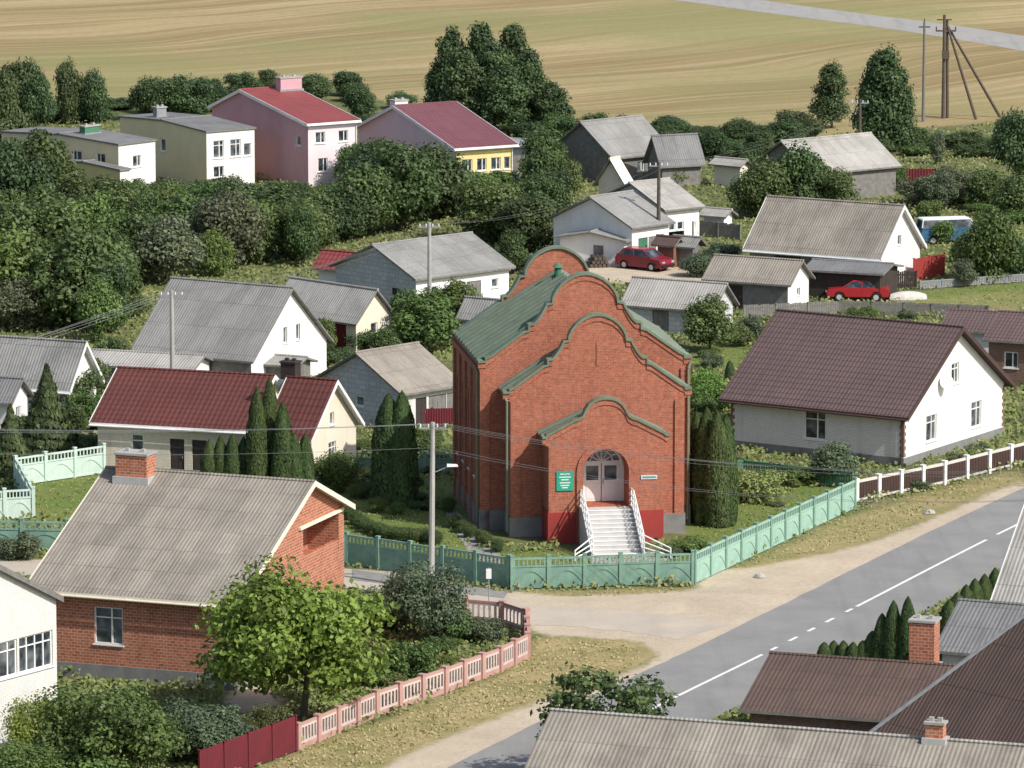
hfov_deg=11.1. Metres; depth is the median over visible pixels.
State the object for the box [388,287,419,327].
leafy tree
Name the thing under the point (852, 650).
thuja tree
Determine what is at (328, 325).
leafy tree
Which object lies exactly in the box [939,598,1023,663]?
grey roof house
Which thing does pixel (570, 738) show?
slate roof house
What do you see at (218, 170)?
window
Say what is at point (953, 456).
bush
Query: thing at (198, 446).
door
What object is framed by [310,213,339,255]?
leafy tree
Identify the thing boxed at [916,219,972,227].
window
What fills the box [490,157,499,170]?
window
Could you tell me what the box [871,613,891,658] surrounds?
thuja tree
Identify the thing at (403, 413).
thuja tree
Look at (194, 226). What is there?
leafy tree
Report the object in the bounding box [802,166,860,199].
leafy tree
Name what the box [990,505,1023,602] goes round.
steep roof house
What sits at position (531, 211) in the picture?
overhead wire
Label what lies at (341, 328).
door
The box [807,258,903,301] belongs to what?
plank shed
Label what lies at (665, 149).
grey lean house
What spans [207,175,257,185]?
leafy tree
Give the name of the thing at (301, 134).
pink house
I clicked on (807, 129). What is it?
bush
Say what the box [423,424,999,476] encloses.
overhead wire
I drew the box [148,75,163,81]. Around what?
leafy tree
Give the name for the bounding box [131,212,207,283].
leafy tree
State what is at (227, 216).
leafy tree
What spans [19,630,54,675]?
window
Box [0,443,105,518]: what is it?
pale fence
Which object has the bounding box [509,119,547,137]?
leafy tree
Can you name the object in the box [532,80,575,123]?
leafy tree
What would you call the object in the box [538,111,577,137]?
leafy tree
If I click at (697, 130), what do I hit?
bush
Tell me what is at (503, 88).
leafy tree
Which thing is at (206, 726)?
bush
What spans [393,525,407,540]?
bush
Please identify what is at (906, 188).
leafy tree
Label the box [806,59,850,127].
leafy tree
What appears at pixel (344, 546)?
concrete fence
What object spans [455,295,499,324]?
shed
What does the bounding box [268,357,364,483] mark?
red roof house
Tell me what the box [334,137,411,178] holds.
leafy tree
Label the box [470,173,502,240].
leafy tree
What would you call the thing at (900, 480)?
slatted fence
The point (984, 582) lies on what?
thuja tree
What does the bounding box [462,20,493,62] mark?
leafy tree
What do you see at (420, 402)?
door
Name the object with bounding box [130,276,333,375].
grey barn
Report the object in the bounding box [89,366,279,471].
red roof house
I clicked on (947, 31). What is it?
utility pole
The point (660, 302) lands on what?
pale shed
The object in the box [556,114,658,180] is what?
grey gable house
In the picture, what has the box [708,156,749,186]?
tin garage
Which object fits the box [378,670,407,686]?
bush
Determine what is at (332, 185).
leafy tree
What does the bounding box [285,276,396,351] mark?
cream barn
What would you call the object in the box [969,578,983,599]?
thuja tree
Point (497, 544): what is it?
bush
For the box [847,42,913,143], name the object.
leafy tree
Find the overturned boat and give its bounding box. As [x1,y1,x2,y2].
[887,291,926,299]
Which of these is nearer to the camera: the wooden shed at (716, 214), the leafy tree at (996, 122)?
the wooden shed at (716, 214)
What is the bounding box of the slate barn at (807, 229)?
[742,195,926,282]
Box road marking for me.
[652,524,1016,708]
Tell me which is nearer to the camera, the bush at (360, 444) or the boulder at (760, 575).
the boulder at (760, 575)
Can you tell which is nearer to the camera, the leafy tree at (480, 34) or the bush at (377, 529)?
the bush at (377, 529)
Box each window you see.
[0,639,19,680]
[16,406,19,415]
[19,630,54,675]
[73,150,81,158]
[92,606,123,646]
[97,153,104,161]
[131,434,143,448]
[133,155,141,167]
[160,138,165,151]
[213,140,223,158]
[213,166,223,178]
[230,139,241,157]
[243,143,251,156]
[283,327,288,344]
[295,135,300,146]
[296,324,301,340]
[315,132,325,144]
[318,158,328,172]
[329,441,334,455]
[330,412,335,426]
[338,130,348,142]
[354,396,363,407]
[371,322,376,332]
[463,159,471,170]
[477,158,485,171]
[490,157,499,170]
[491,278,499,288]
[503,156,511,169]
[637,161,645,171]
[669,224,676,231]
[677,221,684,230]
[802,411,825,441]
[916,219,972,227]
[926,414,937,443]
[951,362,959,385]
[971,400,982,429]
[1003,351,1018,369]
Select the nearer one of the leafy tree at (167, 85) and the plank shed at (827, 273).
the plank shed at (827, 273)
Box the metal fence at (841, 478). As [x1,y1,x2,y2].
[737,459,853,486]
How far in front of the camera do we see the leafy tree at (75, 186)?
388.29 m
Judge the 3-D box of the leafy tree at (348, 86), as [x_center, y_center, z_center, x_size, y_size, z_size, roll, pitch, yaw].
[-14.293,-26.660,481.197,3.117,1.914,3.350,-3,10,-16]
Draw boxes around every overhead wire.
[0,424,408,432]
[1,292,180,353]
[2,292,159,347]
[2,292,173,349]
[3,292,166,347]
[7,424,422,429]
[28,448,416,454]
[36,424,414,430]
[57,424,430,431]
[167,230,419,291]
[173,228,420,291]
[180,226,430,291]
[187,228,438,291]
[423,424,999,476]
[430,448,1009,502]
[431,168,650,223]
[437,425,1023,471]
[440,424,1023,471]
[442,448,1009,501]
[444,167,663,223]
[448,424,1023,473]
[660,105,852,162]
[671,105,862,162]
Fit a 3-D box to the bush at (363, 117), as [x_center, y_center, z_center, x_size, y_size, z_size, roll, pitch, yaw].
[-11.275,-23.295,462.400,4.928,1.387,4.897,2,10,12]
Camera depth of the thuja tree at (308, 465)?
286.84 m
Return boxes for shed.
[90,348,215,382]
[263,353,317,378]
[311,248,357,281]
[329,231,515,301]
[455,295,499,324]
[554,228,630,265]
[622,276,739,335]
[651,234,683,267]
[673,234,706,266]
[699,206,737,223]
[701,253,815,311]
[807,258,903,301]
[941,308,997,353]
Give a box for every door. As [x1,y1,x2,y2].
[170,439,183,469]
[192,440,205,469]
[333,323,345,348]
[392,288,399,300]
[416,397,425,426]
[429,394,444,408]
[447,392,452,407]
[467,280,479,296]
[583,449,623,500]
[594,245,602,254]
[638,237,646,246]
[648,236,654,247]
[653,309,668,333]
[729,285,742,308]
[775,255,800,258]
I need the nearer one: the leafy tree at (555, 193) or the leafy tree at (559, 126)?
the leafy tree at (555, 193)
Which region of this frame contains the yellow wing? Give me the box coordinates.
[66,159,131,182]
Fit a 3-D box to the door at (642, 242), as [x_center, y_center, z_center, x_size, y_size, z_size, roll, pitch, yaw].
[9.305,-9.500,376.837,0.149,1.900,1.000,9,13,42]
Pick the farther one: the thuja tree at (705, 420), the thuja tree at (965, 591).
the thuja tree at (705, 420)
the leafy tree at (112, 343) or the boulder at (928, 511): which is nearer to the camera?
the boulder at (928, 511)
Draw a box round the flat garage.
[510,137,557,155]
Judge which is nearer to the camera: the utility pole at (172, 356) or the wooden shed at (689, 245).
the utility pole at (172, 356)
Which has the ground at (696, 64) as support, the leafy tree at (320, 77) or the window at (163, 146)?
the leafy tree at (320, 77)
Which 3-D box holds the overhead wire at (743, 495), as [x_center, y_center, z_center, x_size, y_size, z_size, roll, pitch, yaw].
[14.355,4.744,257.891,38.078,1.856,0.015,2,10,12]
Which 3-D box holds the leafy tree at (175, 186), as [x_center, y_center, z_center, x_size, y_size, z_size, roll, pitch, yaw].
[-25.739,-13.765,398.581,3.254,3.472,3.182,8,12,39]
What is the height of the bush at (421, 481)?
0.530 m
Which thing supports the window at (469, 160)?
in the maroon roof building
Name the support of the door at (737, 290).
in the tan shed at (755, 280)
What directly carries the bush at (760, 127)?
on the ground at (696, 64)
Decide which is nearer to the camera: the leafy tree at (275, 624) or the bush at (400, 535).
the leafy tree at (275, 624)
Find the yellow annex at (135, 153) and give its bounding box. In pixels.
[0,123,156,184]
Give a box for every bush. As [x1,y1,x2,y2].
[0,530,44,560]
[0,689,78,747]
[0,738,71,767]
[40,107,64,122]
[46,743,139,767]
[73,432,97,449]
[79,107,119,121]
[104,97,133,109]
[126,294,152,315]
[149,747,186,758]
[161,695,258,755]
[229,711,256,733]
[260,81,275,86]
[311,447,365,492]
[333,346,353,362]
[344,507,354,519]
[346,482,371,498]
[346,637,368,648]
[347,509,362,523]
[353,514,368,527]
[354,473,383,484]
[354,585,402,633]
[354,654,395,688]
[356,112,378,121]
[356,438,370,449]
[359,518,373,532]
[363,446,371,455]
[367,495,387,511]
[369,520,382,534]
[374,523,388,537]
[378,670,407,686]
[379,525,391,539]
[383,89,420,107]
[386,640,440,680]
[387,526,399,540]
[389,500,405,513]
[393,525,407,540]
[401,527,413,541]
[406,500,439,510]
[409,527,421,541]
[415,425,437,437]
[416,433,442,452]
[417,477,425,485]
[417,490,428,499]
[417,527,427,541]
[419,429,443,442]
[419,448,451,458]
[420,466,439,473]
[421,635,457,653]
[422,529,437,541]
[422,604,474,639]
[427,444,452,453]
[427,529,443,543]
[431,654,461,663]
[440,496,456,512]
[447,514,461,526]
[451,635,463,645]
[455,519,470,532]
[458,616,508,643]
[462,524,477,537]
[470,616,487,622]
[472,528,487,541]
[479,533,494,546]
[487,169,519,185]
[490,538,504,551]
[661,546,682,556]
[663,534,707,552]
[684,126,717,133]
[690,125,720,129]
[690,366,726,395]
[690,391,718,413]
[691,381,730,409]
[696,349,718,357]
[698,352,724,367]
[724,139,765,157]
[736,468,754,475]
[737,468,787,504]
[752,123,773,131]
[765,501,786,505]
[780,469,819,485]
[786,480,801,487]
[791,133,805,138]
[801,125,812,136]
[809,440,861,481]
[813,480,832,485]
[843,305,881,316]
[878,137,898,151]
[897,141,930,155]
[897,308,917,318]
[910,479,932,491]
[915,199,943,216]
[926,133,966,149]
[947,451,964,460]
[951,141,993,157]
[955,195,990,202]
[956,130,983,145]
[962,441,990,454]
[964,202,999,212]
[980,135,997,145]
[999,205,1023,222]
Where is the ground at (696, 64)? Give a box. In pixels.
[0,0,1023,767]
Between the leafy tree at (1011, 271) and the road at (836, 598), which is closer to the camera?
the road at (836, 598)
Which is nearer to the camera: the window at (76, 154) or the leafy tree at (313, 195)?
the leafy tree at (313, 195)
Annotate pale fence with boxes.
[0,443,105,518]
[356,450,452,472]
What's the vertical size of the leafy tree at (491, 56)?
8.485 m
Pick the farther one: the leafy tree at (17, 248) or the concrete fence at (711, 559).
the leafy tree at (17, 248)
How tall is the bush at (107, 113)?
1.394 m
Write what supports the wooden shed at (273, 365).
on the ground at (696, 64)
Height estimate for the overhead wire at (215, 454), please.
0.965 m
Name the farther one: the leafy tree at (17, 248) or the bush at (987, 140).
the bush at (987, 140)
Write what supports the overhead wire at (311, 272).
attached to the utility pole at (172, 356)
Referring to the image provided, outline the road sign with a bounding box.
[486,567,490,600]
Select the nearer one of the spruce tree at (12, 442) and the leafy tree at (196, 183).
the spruce tree at (12, 442)
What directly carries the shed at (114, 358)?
on the ground at (696, 64)
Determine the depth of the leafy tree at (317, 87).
480.16 m
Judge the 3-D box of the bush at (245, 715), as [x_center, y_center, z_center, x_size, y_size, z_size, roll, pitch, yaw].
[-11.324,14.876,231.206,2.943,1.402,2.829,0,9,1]
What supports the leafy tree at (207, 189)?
on the ground at (696, 64)
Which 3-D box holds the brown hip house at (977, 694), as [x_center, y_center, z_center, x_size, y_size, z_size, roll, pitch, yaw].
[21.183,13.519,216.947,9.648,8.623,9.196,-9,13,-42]
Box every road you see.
[448,488,1023,767]
[677,0,1023,50]
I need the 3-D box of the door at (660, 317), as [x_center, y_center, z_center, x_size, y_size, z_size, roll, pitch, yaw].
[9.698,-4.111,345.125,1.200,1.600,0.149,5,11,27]
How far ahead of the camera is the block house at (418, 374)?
310.32 m
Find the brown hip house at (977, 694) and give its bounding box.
[868,614,1023,742]
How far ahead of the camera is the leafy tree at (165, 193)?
386.14 m
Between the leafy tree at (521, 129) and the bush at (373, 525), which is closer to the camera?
the bush at (373, 525)
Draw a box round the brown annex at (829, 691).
[739,614,956,731]
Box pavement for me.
[352,569,507,597]
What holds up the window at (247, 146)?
in the flat roof house at (190, 147)
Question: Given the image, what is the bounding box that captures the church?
[452,245,691,560]
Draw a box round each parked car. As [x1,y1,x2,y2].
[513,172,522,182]
[614,246,674,271]
[825,280,889,301]
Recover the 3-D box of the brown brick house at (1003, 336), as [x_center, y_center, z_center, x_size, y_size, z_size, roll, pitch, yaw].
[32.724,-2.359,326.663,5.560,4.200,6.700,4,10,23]
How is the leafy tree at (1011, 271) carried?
on the ground at (696, 64)
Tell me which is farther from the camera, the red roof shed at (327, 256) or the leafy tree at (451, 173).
the leafy tree at (451, 173)
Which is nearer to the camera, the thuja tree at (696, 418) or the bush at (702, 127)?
the thuja tree at (696, 418)
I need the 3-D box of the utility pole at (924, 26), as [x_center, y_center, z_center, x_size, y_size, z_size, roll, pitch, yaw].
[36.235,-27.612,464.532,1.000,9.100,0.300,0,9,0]
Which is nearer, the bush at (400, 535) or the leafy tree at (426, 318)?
the bush at (400, 535)
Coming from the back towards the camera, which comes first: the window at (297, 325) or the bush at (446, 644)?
the window at (297, 325)
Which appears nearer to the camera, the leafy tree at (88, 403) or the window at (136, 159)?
the leafy tree at (88, 403)
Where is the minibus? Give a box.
[916,216,972,244]
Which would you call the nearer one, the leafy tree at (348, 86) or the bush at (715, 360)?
the bush at (715, 360)
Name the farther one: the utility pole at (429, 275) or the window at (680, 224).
the window at (680, 224)
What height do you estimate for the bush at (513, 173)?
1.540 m
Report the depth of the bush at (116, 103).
474.06 m
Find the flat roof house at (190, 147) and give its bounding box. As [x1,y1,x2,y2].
[118,104,255,182]
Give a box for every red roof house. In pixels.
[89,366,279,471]
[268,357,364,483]
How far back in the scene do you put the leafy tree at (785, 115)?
452.29 m
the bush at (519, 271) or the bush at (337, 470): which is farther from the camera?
the bush at (519, 271)
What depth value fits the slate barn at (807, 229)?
368.11 m
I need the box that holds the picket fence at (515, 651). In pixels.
[297,596,530,750]
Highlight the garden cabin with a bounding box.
[592,156,632,193]
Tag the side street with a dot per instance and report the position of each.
(668, 626)
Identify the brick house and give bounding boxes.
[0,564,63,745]
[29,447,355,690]
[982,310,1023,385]
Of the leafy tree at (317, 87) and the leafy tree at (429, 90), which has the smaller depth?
the leafy tree at (429, 90)
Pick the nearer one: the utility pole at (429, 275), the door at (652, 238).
the utility pole at (429, 275)
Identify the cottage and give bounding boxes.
[750,132,901,199]
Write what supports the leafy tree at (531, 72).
on the ground at (696, 64)
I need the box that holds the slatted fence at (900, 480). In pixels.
[852,442,1023,500]
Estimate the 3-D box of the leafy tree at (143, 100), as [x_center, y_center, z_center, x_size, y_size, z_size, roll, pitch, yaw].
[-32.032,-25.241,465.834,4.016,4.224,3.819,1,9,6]
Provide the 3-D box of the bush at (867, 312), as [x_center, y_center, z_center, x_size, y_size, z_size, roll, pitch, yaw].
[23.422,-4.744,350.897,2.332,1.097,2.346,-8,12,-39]
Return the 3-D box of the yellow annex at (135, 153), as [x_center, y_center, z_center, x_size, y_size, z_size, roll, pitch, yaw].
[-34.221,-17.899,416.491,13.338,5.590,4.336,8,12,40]
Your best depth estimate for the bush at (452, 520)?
278.94 m
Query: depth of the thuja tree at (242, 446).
287.30 m
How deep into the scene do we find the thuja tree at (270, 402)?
287.09 m
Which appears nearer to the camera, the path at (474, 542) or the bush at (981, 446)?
the path at (474, 542)
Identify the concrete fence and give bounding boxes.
[0,518,68,550]
[64,519,347,564]
[344,531,511,588]
[510,549,694,589]
[694,477,856,583]
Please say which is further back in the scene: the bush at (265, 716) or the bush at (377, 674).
the bush at (377, 674)
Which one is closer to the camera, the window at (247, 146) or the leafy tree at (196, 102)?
the window at (247, 146)
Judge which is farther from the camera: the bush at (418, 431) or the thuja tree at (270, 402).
the bush at (418, 431)
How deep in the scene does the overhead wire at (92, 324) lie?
309.46 m
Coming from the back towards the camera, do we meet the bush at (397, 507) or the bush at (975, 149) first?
the bush at (975, 149)
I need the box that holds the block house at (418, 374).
[315,341,452,426]
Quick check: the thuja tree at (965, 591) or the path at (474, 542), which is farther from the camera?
the path at (474, 542)
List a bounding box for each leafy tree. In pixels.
[0,56,32,127]
[0,66,23,119]
[0,109,50,141]
[0,137,26,147]
[0,137,62,198]
[0,187,26,240]
[0,195,105,267]
[0,222,56,325]
[0,275,49,329]
[16,128,85,196]
[16,183,69,213]
[16,414,27,434]
[18,56,49,125]
[20,72,59,124]
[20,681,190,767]
[23,221,133,330]
[28,368,103,407]
[50,168,119,203]
[53,55,85,124]
[62,190,138,232]
[62,389,102,432]
[63,401,89,433]
[73,275,126,342]
[78,66,109,123]
[79,254,132,332]
[88,178,141,215]
[91,210,161,275]
[92,335,131,349]
[92,351,112,394]
[108,236,145,269]
[116,250,140,280]
[116,256,147,314]
[117,178,145,186]
[124,187,166,220]
[125,74,169,113]
[128,180,161,193]
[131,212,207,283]
[136,183,180,219]
[141,209,163,273]
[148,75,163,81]
[150,178,168,186]
[153,74,188,112]
[157,179,184,196]
[158,177,185,187]
[164,73,216,114]
[165,189,213,221]
[178,180,202,193]
[182,179,226,194]
[183,216,203,264]
[184,180,227,199]
[187,188,271,267]
[190,552,399,721]
[197,225,237,276]
[205,78,230,111]
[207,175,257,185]
[211,173,256,202]
[223,71,261,88]
[225,85,238,94]
[239,182,269,196]
[242,204,281,264]
[243,195,286,257]
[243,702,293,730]
[251,182,302,209]
[257,69,280,84]
[259,180,289,189]
[270,197,331,259]
[283,202,321,265]
[286,180,302,186]
[288,181,318,197]
[295,188,346,234]
[302,72,334,97]
[302,77,332,99]
[308,182,337,193]
[310,183,383,240]
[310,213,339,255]
[319,317,337,345]
[322,190,369,237]
[326,342,341,365]
[329,69,364,94]
[331,141,359,179]
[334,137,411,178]
[337,160,402,235]
[339,81,370,99]
[340,83,378,116]
[342,328,373,350]
[350,136,389,161]
[361,137,444,230]
[366,327,402,347]
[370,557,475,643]
[386,286,461,351]
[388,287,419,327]
[413,141,478,219]
[420,59,443,102]
[425,24,467,101]
[432,178,475,217]
[436,45,486,113]
[438,276,482,325]
[451,180,530,243]
[460,171,499,212]
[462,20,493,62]
[463,170,500,186]
[470,63,533,134]
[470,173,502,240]
[473,38,523,127]
[487,170,513,185]
[491,193,556,251]
[492,229,532,273]
[498,22,530,62]
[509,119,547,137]
[511,47,549,122]
[515,145,567,185]
[515,191,549,205]
[517,150,567,175]
[519,125,570,169]
[519,169,574,213]
[530,661,678,738]
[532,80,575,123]
[534,697,634,744]
[537,164,574,208]
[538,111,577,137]
[559,157,584,192]
[575,111,611,124]
[650,115,690,125]
[651,118,695,133]
[656,127,675,133]
[673,167,687,180]
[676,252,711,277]
[680,293,741,348]
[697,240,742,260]
[698,127,735,160]
[698,132,716,158]
[718,118,751,141]
[719,117,758,137]
[723,155,795,217]
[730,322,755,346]
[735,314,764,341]
[737,149,755,172]
[742,129,775,154]
[768,118,811,142]
[771,140,833,198]
[773,109,822,123]
[796,115,824,136]
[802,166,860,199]
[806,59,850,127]
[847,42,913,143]
[851,64,896,138]
[885,67,918,151]
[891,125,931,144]
[892,176,925,202]
[896,166,908,184]
[918,171,958,209]
[927,164,973,203]
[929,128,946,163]
[930,221,955,243]
[947,237,961,258]
[947,258,979,285]
[949,206,1022,283]
[962,166,1005,205]
[987,173,1023,214]
[988,105,1023,178]
[992,114,1005,133]
[1000,235,1023,274]
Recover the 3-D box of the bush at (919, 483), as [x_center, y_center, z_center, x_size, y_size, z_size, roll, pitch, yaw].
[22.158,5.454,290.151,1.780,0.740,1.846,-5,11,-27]
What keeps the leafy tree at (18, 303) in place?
on the ground at (696, 64)
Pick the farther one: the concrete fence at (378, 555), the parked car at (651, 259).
the parked car at (651, 259)
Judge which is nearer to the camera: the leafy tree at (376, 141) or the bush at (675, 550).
the bush at (675, 550)
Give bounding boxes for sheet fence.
[197,714,297,767]
[424,407,452,425]
[905,168,936,181]
[913,252,944,279]
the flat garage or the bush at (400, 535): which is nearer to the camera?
the bush at (400, 535)
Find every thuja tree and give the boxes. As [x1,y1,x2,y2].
[200,439,216,472]
[213,435,229,472]
[224,433,242,474]
[235,436,252,474]
[245,386,269,476]
[259,377,279,476]
[270,401,294,477]
[285,432,303,478]
[296,432,314,479]
[370,393,407,503]
[385,390,419,503]
[690,411,702,520]
[691,406,717,525]
[701,410,733,528]
[705,362,713,373]
[715,414,739,526]
[724,360,734,382]
[816,642,830,654]
[829,640,838,654]
[835,640,847,655]
[845,642,858,656]
[857,640,867,656]
[864,631,879,657]
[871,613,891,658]
[882,600,903,659]
[896,596,915,659]
[940,599,954,632]
[951,592,961,605]
[960,584,973,598]
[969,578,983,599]
[979,573,992,599]
[986,567,998,598]
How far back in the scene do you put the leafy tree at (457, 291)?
343.51 m
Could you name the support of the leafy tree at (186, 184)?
on the ground at (696, 64)
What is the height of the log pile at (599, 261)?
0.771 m
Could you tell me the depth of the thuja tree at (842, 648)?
244.83 m
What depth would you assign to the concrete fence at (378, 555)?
266.42 m
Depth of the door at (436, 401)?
310.37 m
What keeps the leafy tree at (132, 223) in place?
on the ground at (696, 64)
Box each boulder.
[753,573,765,577]
[923,509,934,513]
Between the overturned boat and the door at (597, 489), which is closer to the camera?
the door at (597, 489)
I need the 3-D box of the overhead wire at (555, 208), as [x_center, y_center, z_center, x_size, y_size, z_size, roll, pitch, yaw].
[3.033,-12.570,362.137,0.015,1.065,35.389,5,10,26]
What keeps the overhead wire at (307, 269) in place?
attached to the utility pole at (172, 356)
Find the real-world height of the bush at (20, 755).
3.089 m
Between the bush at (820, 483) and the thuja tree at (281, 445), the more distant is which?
the bush at (820, 483)
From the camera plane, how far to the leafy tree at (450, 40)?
458.72 m
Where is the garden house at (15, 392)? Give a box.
[0,376,34,428]
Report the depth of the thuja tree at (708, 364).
322.52 m
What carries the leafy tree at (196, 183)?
on the ground at (696, 64)
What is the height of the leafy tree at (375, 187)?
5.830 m
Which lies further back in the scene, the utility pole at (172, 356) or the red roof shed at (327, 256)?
the red roof shed at (327, 256)
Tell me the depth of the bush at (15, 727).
224.10 m
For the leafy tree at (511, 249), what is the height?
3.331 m
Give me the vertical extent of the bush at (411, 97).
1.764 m
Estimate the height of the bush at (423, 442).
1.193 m
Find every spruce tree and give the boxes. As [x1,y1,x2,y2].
[0,403,33,484]
[22,363,81,461]
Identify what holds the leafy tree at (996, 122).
on the ground at (696, 64)
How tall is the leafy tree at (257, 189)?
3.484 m
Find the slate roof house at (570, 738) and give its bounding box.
[524,708,1023,767]
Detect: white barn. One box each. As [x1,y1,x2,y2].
[547,190,675,250]
[607,177,705,235]
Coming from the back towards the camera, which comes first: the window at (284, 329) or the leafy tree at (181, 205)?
the leafy tree at (181, 205)
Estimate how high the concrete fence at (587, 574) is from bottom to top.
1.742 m
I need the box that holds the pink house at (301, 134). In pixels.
[207,74,361,186]
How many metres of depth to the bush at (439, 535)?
274.39 m
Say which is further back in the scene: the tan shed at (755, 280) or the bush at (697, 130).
the bush at (697, 130)
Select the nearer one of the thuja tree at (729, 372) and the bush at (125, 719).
the bush at (125, 719)
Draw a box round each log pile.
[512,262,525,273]
[586,254,609,267]
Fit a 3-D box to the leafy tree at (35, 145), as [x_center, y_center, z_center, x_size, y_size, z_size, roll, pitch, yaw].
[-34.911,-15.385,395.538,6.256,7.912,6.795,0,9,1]
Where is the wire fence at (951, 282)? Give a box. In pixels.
[919,274,1023,289]
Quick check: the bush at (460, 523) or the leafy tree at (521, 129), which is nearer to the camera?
the bush at (460, 523)
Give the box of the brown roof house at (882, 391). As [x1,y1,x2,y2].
[718,308,1015,465]
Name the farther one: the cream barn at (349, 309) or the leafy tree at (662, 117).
the leafy tree at (662, 117)
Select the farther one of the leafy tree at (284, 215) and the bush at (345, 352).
the leafy tree at (284, 215)
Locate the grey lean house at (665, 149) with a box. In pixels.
[642,133,706,185]
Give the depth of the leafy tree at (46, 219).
367.14 m
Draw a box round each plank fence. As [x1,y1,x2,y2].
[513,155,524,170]
[699,220,741,239]
[743,300,989,317]
[897,270,916,289]
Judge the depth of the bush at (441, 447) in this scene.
299.33 m
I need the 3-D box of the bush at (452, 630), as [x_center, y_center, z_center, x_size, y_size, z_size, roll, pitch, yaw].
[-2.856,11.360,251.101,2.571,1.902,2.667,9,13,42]
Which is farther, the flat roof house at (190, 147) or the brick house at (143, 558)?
the flat roof house at (190, 147)
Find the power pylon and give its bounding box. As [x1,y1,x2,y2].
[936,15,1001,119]
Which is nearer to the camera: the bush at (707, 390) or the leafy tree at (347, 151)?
the bush at (707, 390)
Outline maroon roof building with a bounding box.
[357,97,519,173]
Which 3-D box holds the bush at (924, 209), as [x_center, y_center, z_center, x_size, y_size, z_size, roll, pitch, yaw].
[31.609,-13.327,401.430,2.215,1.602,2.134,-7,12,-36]
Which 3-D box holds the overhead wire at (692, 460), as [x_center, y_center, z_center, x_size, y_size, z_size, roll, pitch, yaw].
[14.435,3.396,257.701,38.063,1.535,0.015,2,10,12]
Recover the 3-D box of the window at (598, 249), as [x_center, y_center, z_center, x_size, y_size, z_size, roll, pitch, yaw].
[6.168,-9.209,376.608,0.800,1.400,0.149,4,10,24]
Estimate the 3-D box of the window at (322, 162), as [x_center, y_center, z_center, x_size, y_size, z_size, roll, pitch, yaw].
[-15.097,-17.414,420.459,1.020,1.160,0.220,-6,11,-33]
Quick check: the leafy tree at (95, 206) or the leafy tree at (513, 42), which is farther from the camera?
the leafy tree at (513, 42)
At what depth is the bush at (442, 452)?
296.96 m
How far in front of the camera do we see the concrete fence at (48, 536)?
272.67 m
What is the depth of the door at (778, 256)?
368.21 m
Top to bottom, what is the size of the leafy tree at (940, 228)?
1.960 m
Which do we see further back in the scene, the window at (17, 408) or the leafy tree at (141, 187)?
the leafy tree at (141, 187)
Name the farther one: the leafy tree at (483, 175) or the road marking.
the leafy tree at (483, 175)
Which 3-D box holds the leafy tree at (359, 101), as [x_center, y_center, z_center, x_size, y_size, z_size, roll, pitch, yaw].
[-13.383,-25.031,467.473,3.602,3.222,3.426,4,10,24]
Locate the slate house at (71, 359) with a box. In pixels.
[0,335,104,413]
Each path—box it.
[445,511,499,563]
[590,552,666,562]
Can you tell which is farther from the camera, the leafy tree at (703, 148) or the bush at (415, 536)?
the leafy tree at (703, 148)
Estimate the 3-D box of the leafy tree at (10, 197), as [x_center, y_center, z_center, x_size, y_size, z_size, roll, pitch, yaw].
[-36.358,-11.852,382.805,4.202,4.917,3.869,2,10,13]
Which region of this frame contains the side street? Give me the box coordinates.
[0,559,729,639]
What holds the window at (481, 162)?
in the maroon roof building
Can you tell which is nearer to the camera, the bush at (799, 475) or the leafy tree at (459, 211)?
the bush at (799, 475)
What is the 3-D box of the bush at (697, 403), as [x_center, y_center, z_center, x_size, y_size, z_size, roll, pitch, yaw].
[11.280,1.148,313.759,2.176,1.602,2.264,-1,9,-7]
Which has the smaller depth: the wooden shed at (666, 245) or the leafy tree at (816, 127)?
the wooden shed at (666, 245)
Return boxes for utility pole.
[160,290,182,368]
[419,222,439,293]
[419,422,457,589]
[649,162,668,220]
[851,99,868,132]
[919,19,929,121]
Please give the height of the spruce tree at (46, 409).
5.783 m
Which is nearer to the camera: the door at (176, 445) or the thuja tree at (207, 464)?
the thuja tree at (207, 464)
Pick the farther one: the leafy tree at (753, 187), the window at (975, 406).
the leafy tree at (753, 187)
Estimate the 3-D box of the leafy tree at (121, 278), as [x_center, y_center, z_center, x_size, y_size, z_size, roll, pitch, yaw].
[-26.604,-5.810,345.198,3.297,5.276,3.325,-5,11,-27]
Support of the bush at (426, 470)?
on the ground at (696, 64)
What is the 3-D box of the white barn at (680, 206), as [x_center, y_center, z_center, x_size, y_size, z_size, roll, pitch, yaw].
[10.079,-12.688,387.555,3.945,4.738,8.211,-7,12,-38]
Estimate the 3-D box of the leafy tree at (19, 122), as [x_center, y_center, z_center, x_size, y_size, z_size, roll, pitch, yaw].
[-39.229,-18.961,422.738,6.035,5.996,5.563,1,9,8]
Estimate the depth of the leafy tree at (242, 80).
481.45 m
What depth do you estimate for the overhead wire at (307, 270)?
332.01 m
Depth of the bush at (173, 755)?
227.31 m
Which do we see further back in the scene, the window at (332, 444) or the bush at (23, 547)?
the window at (332, 444)
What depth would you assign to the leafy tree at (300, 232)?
374.81 m
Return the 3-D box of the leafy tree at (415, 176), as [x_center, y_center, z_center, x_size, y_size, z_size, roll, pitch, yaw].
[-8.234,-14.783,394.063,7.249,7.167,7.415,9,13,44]

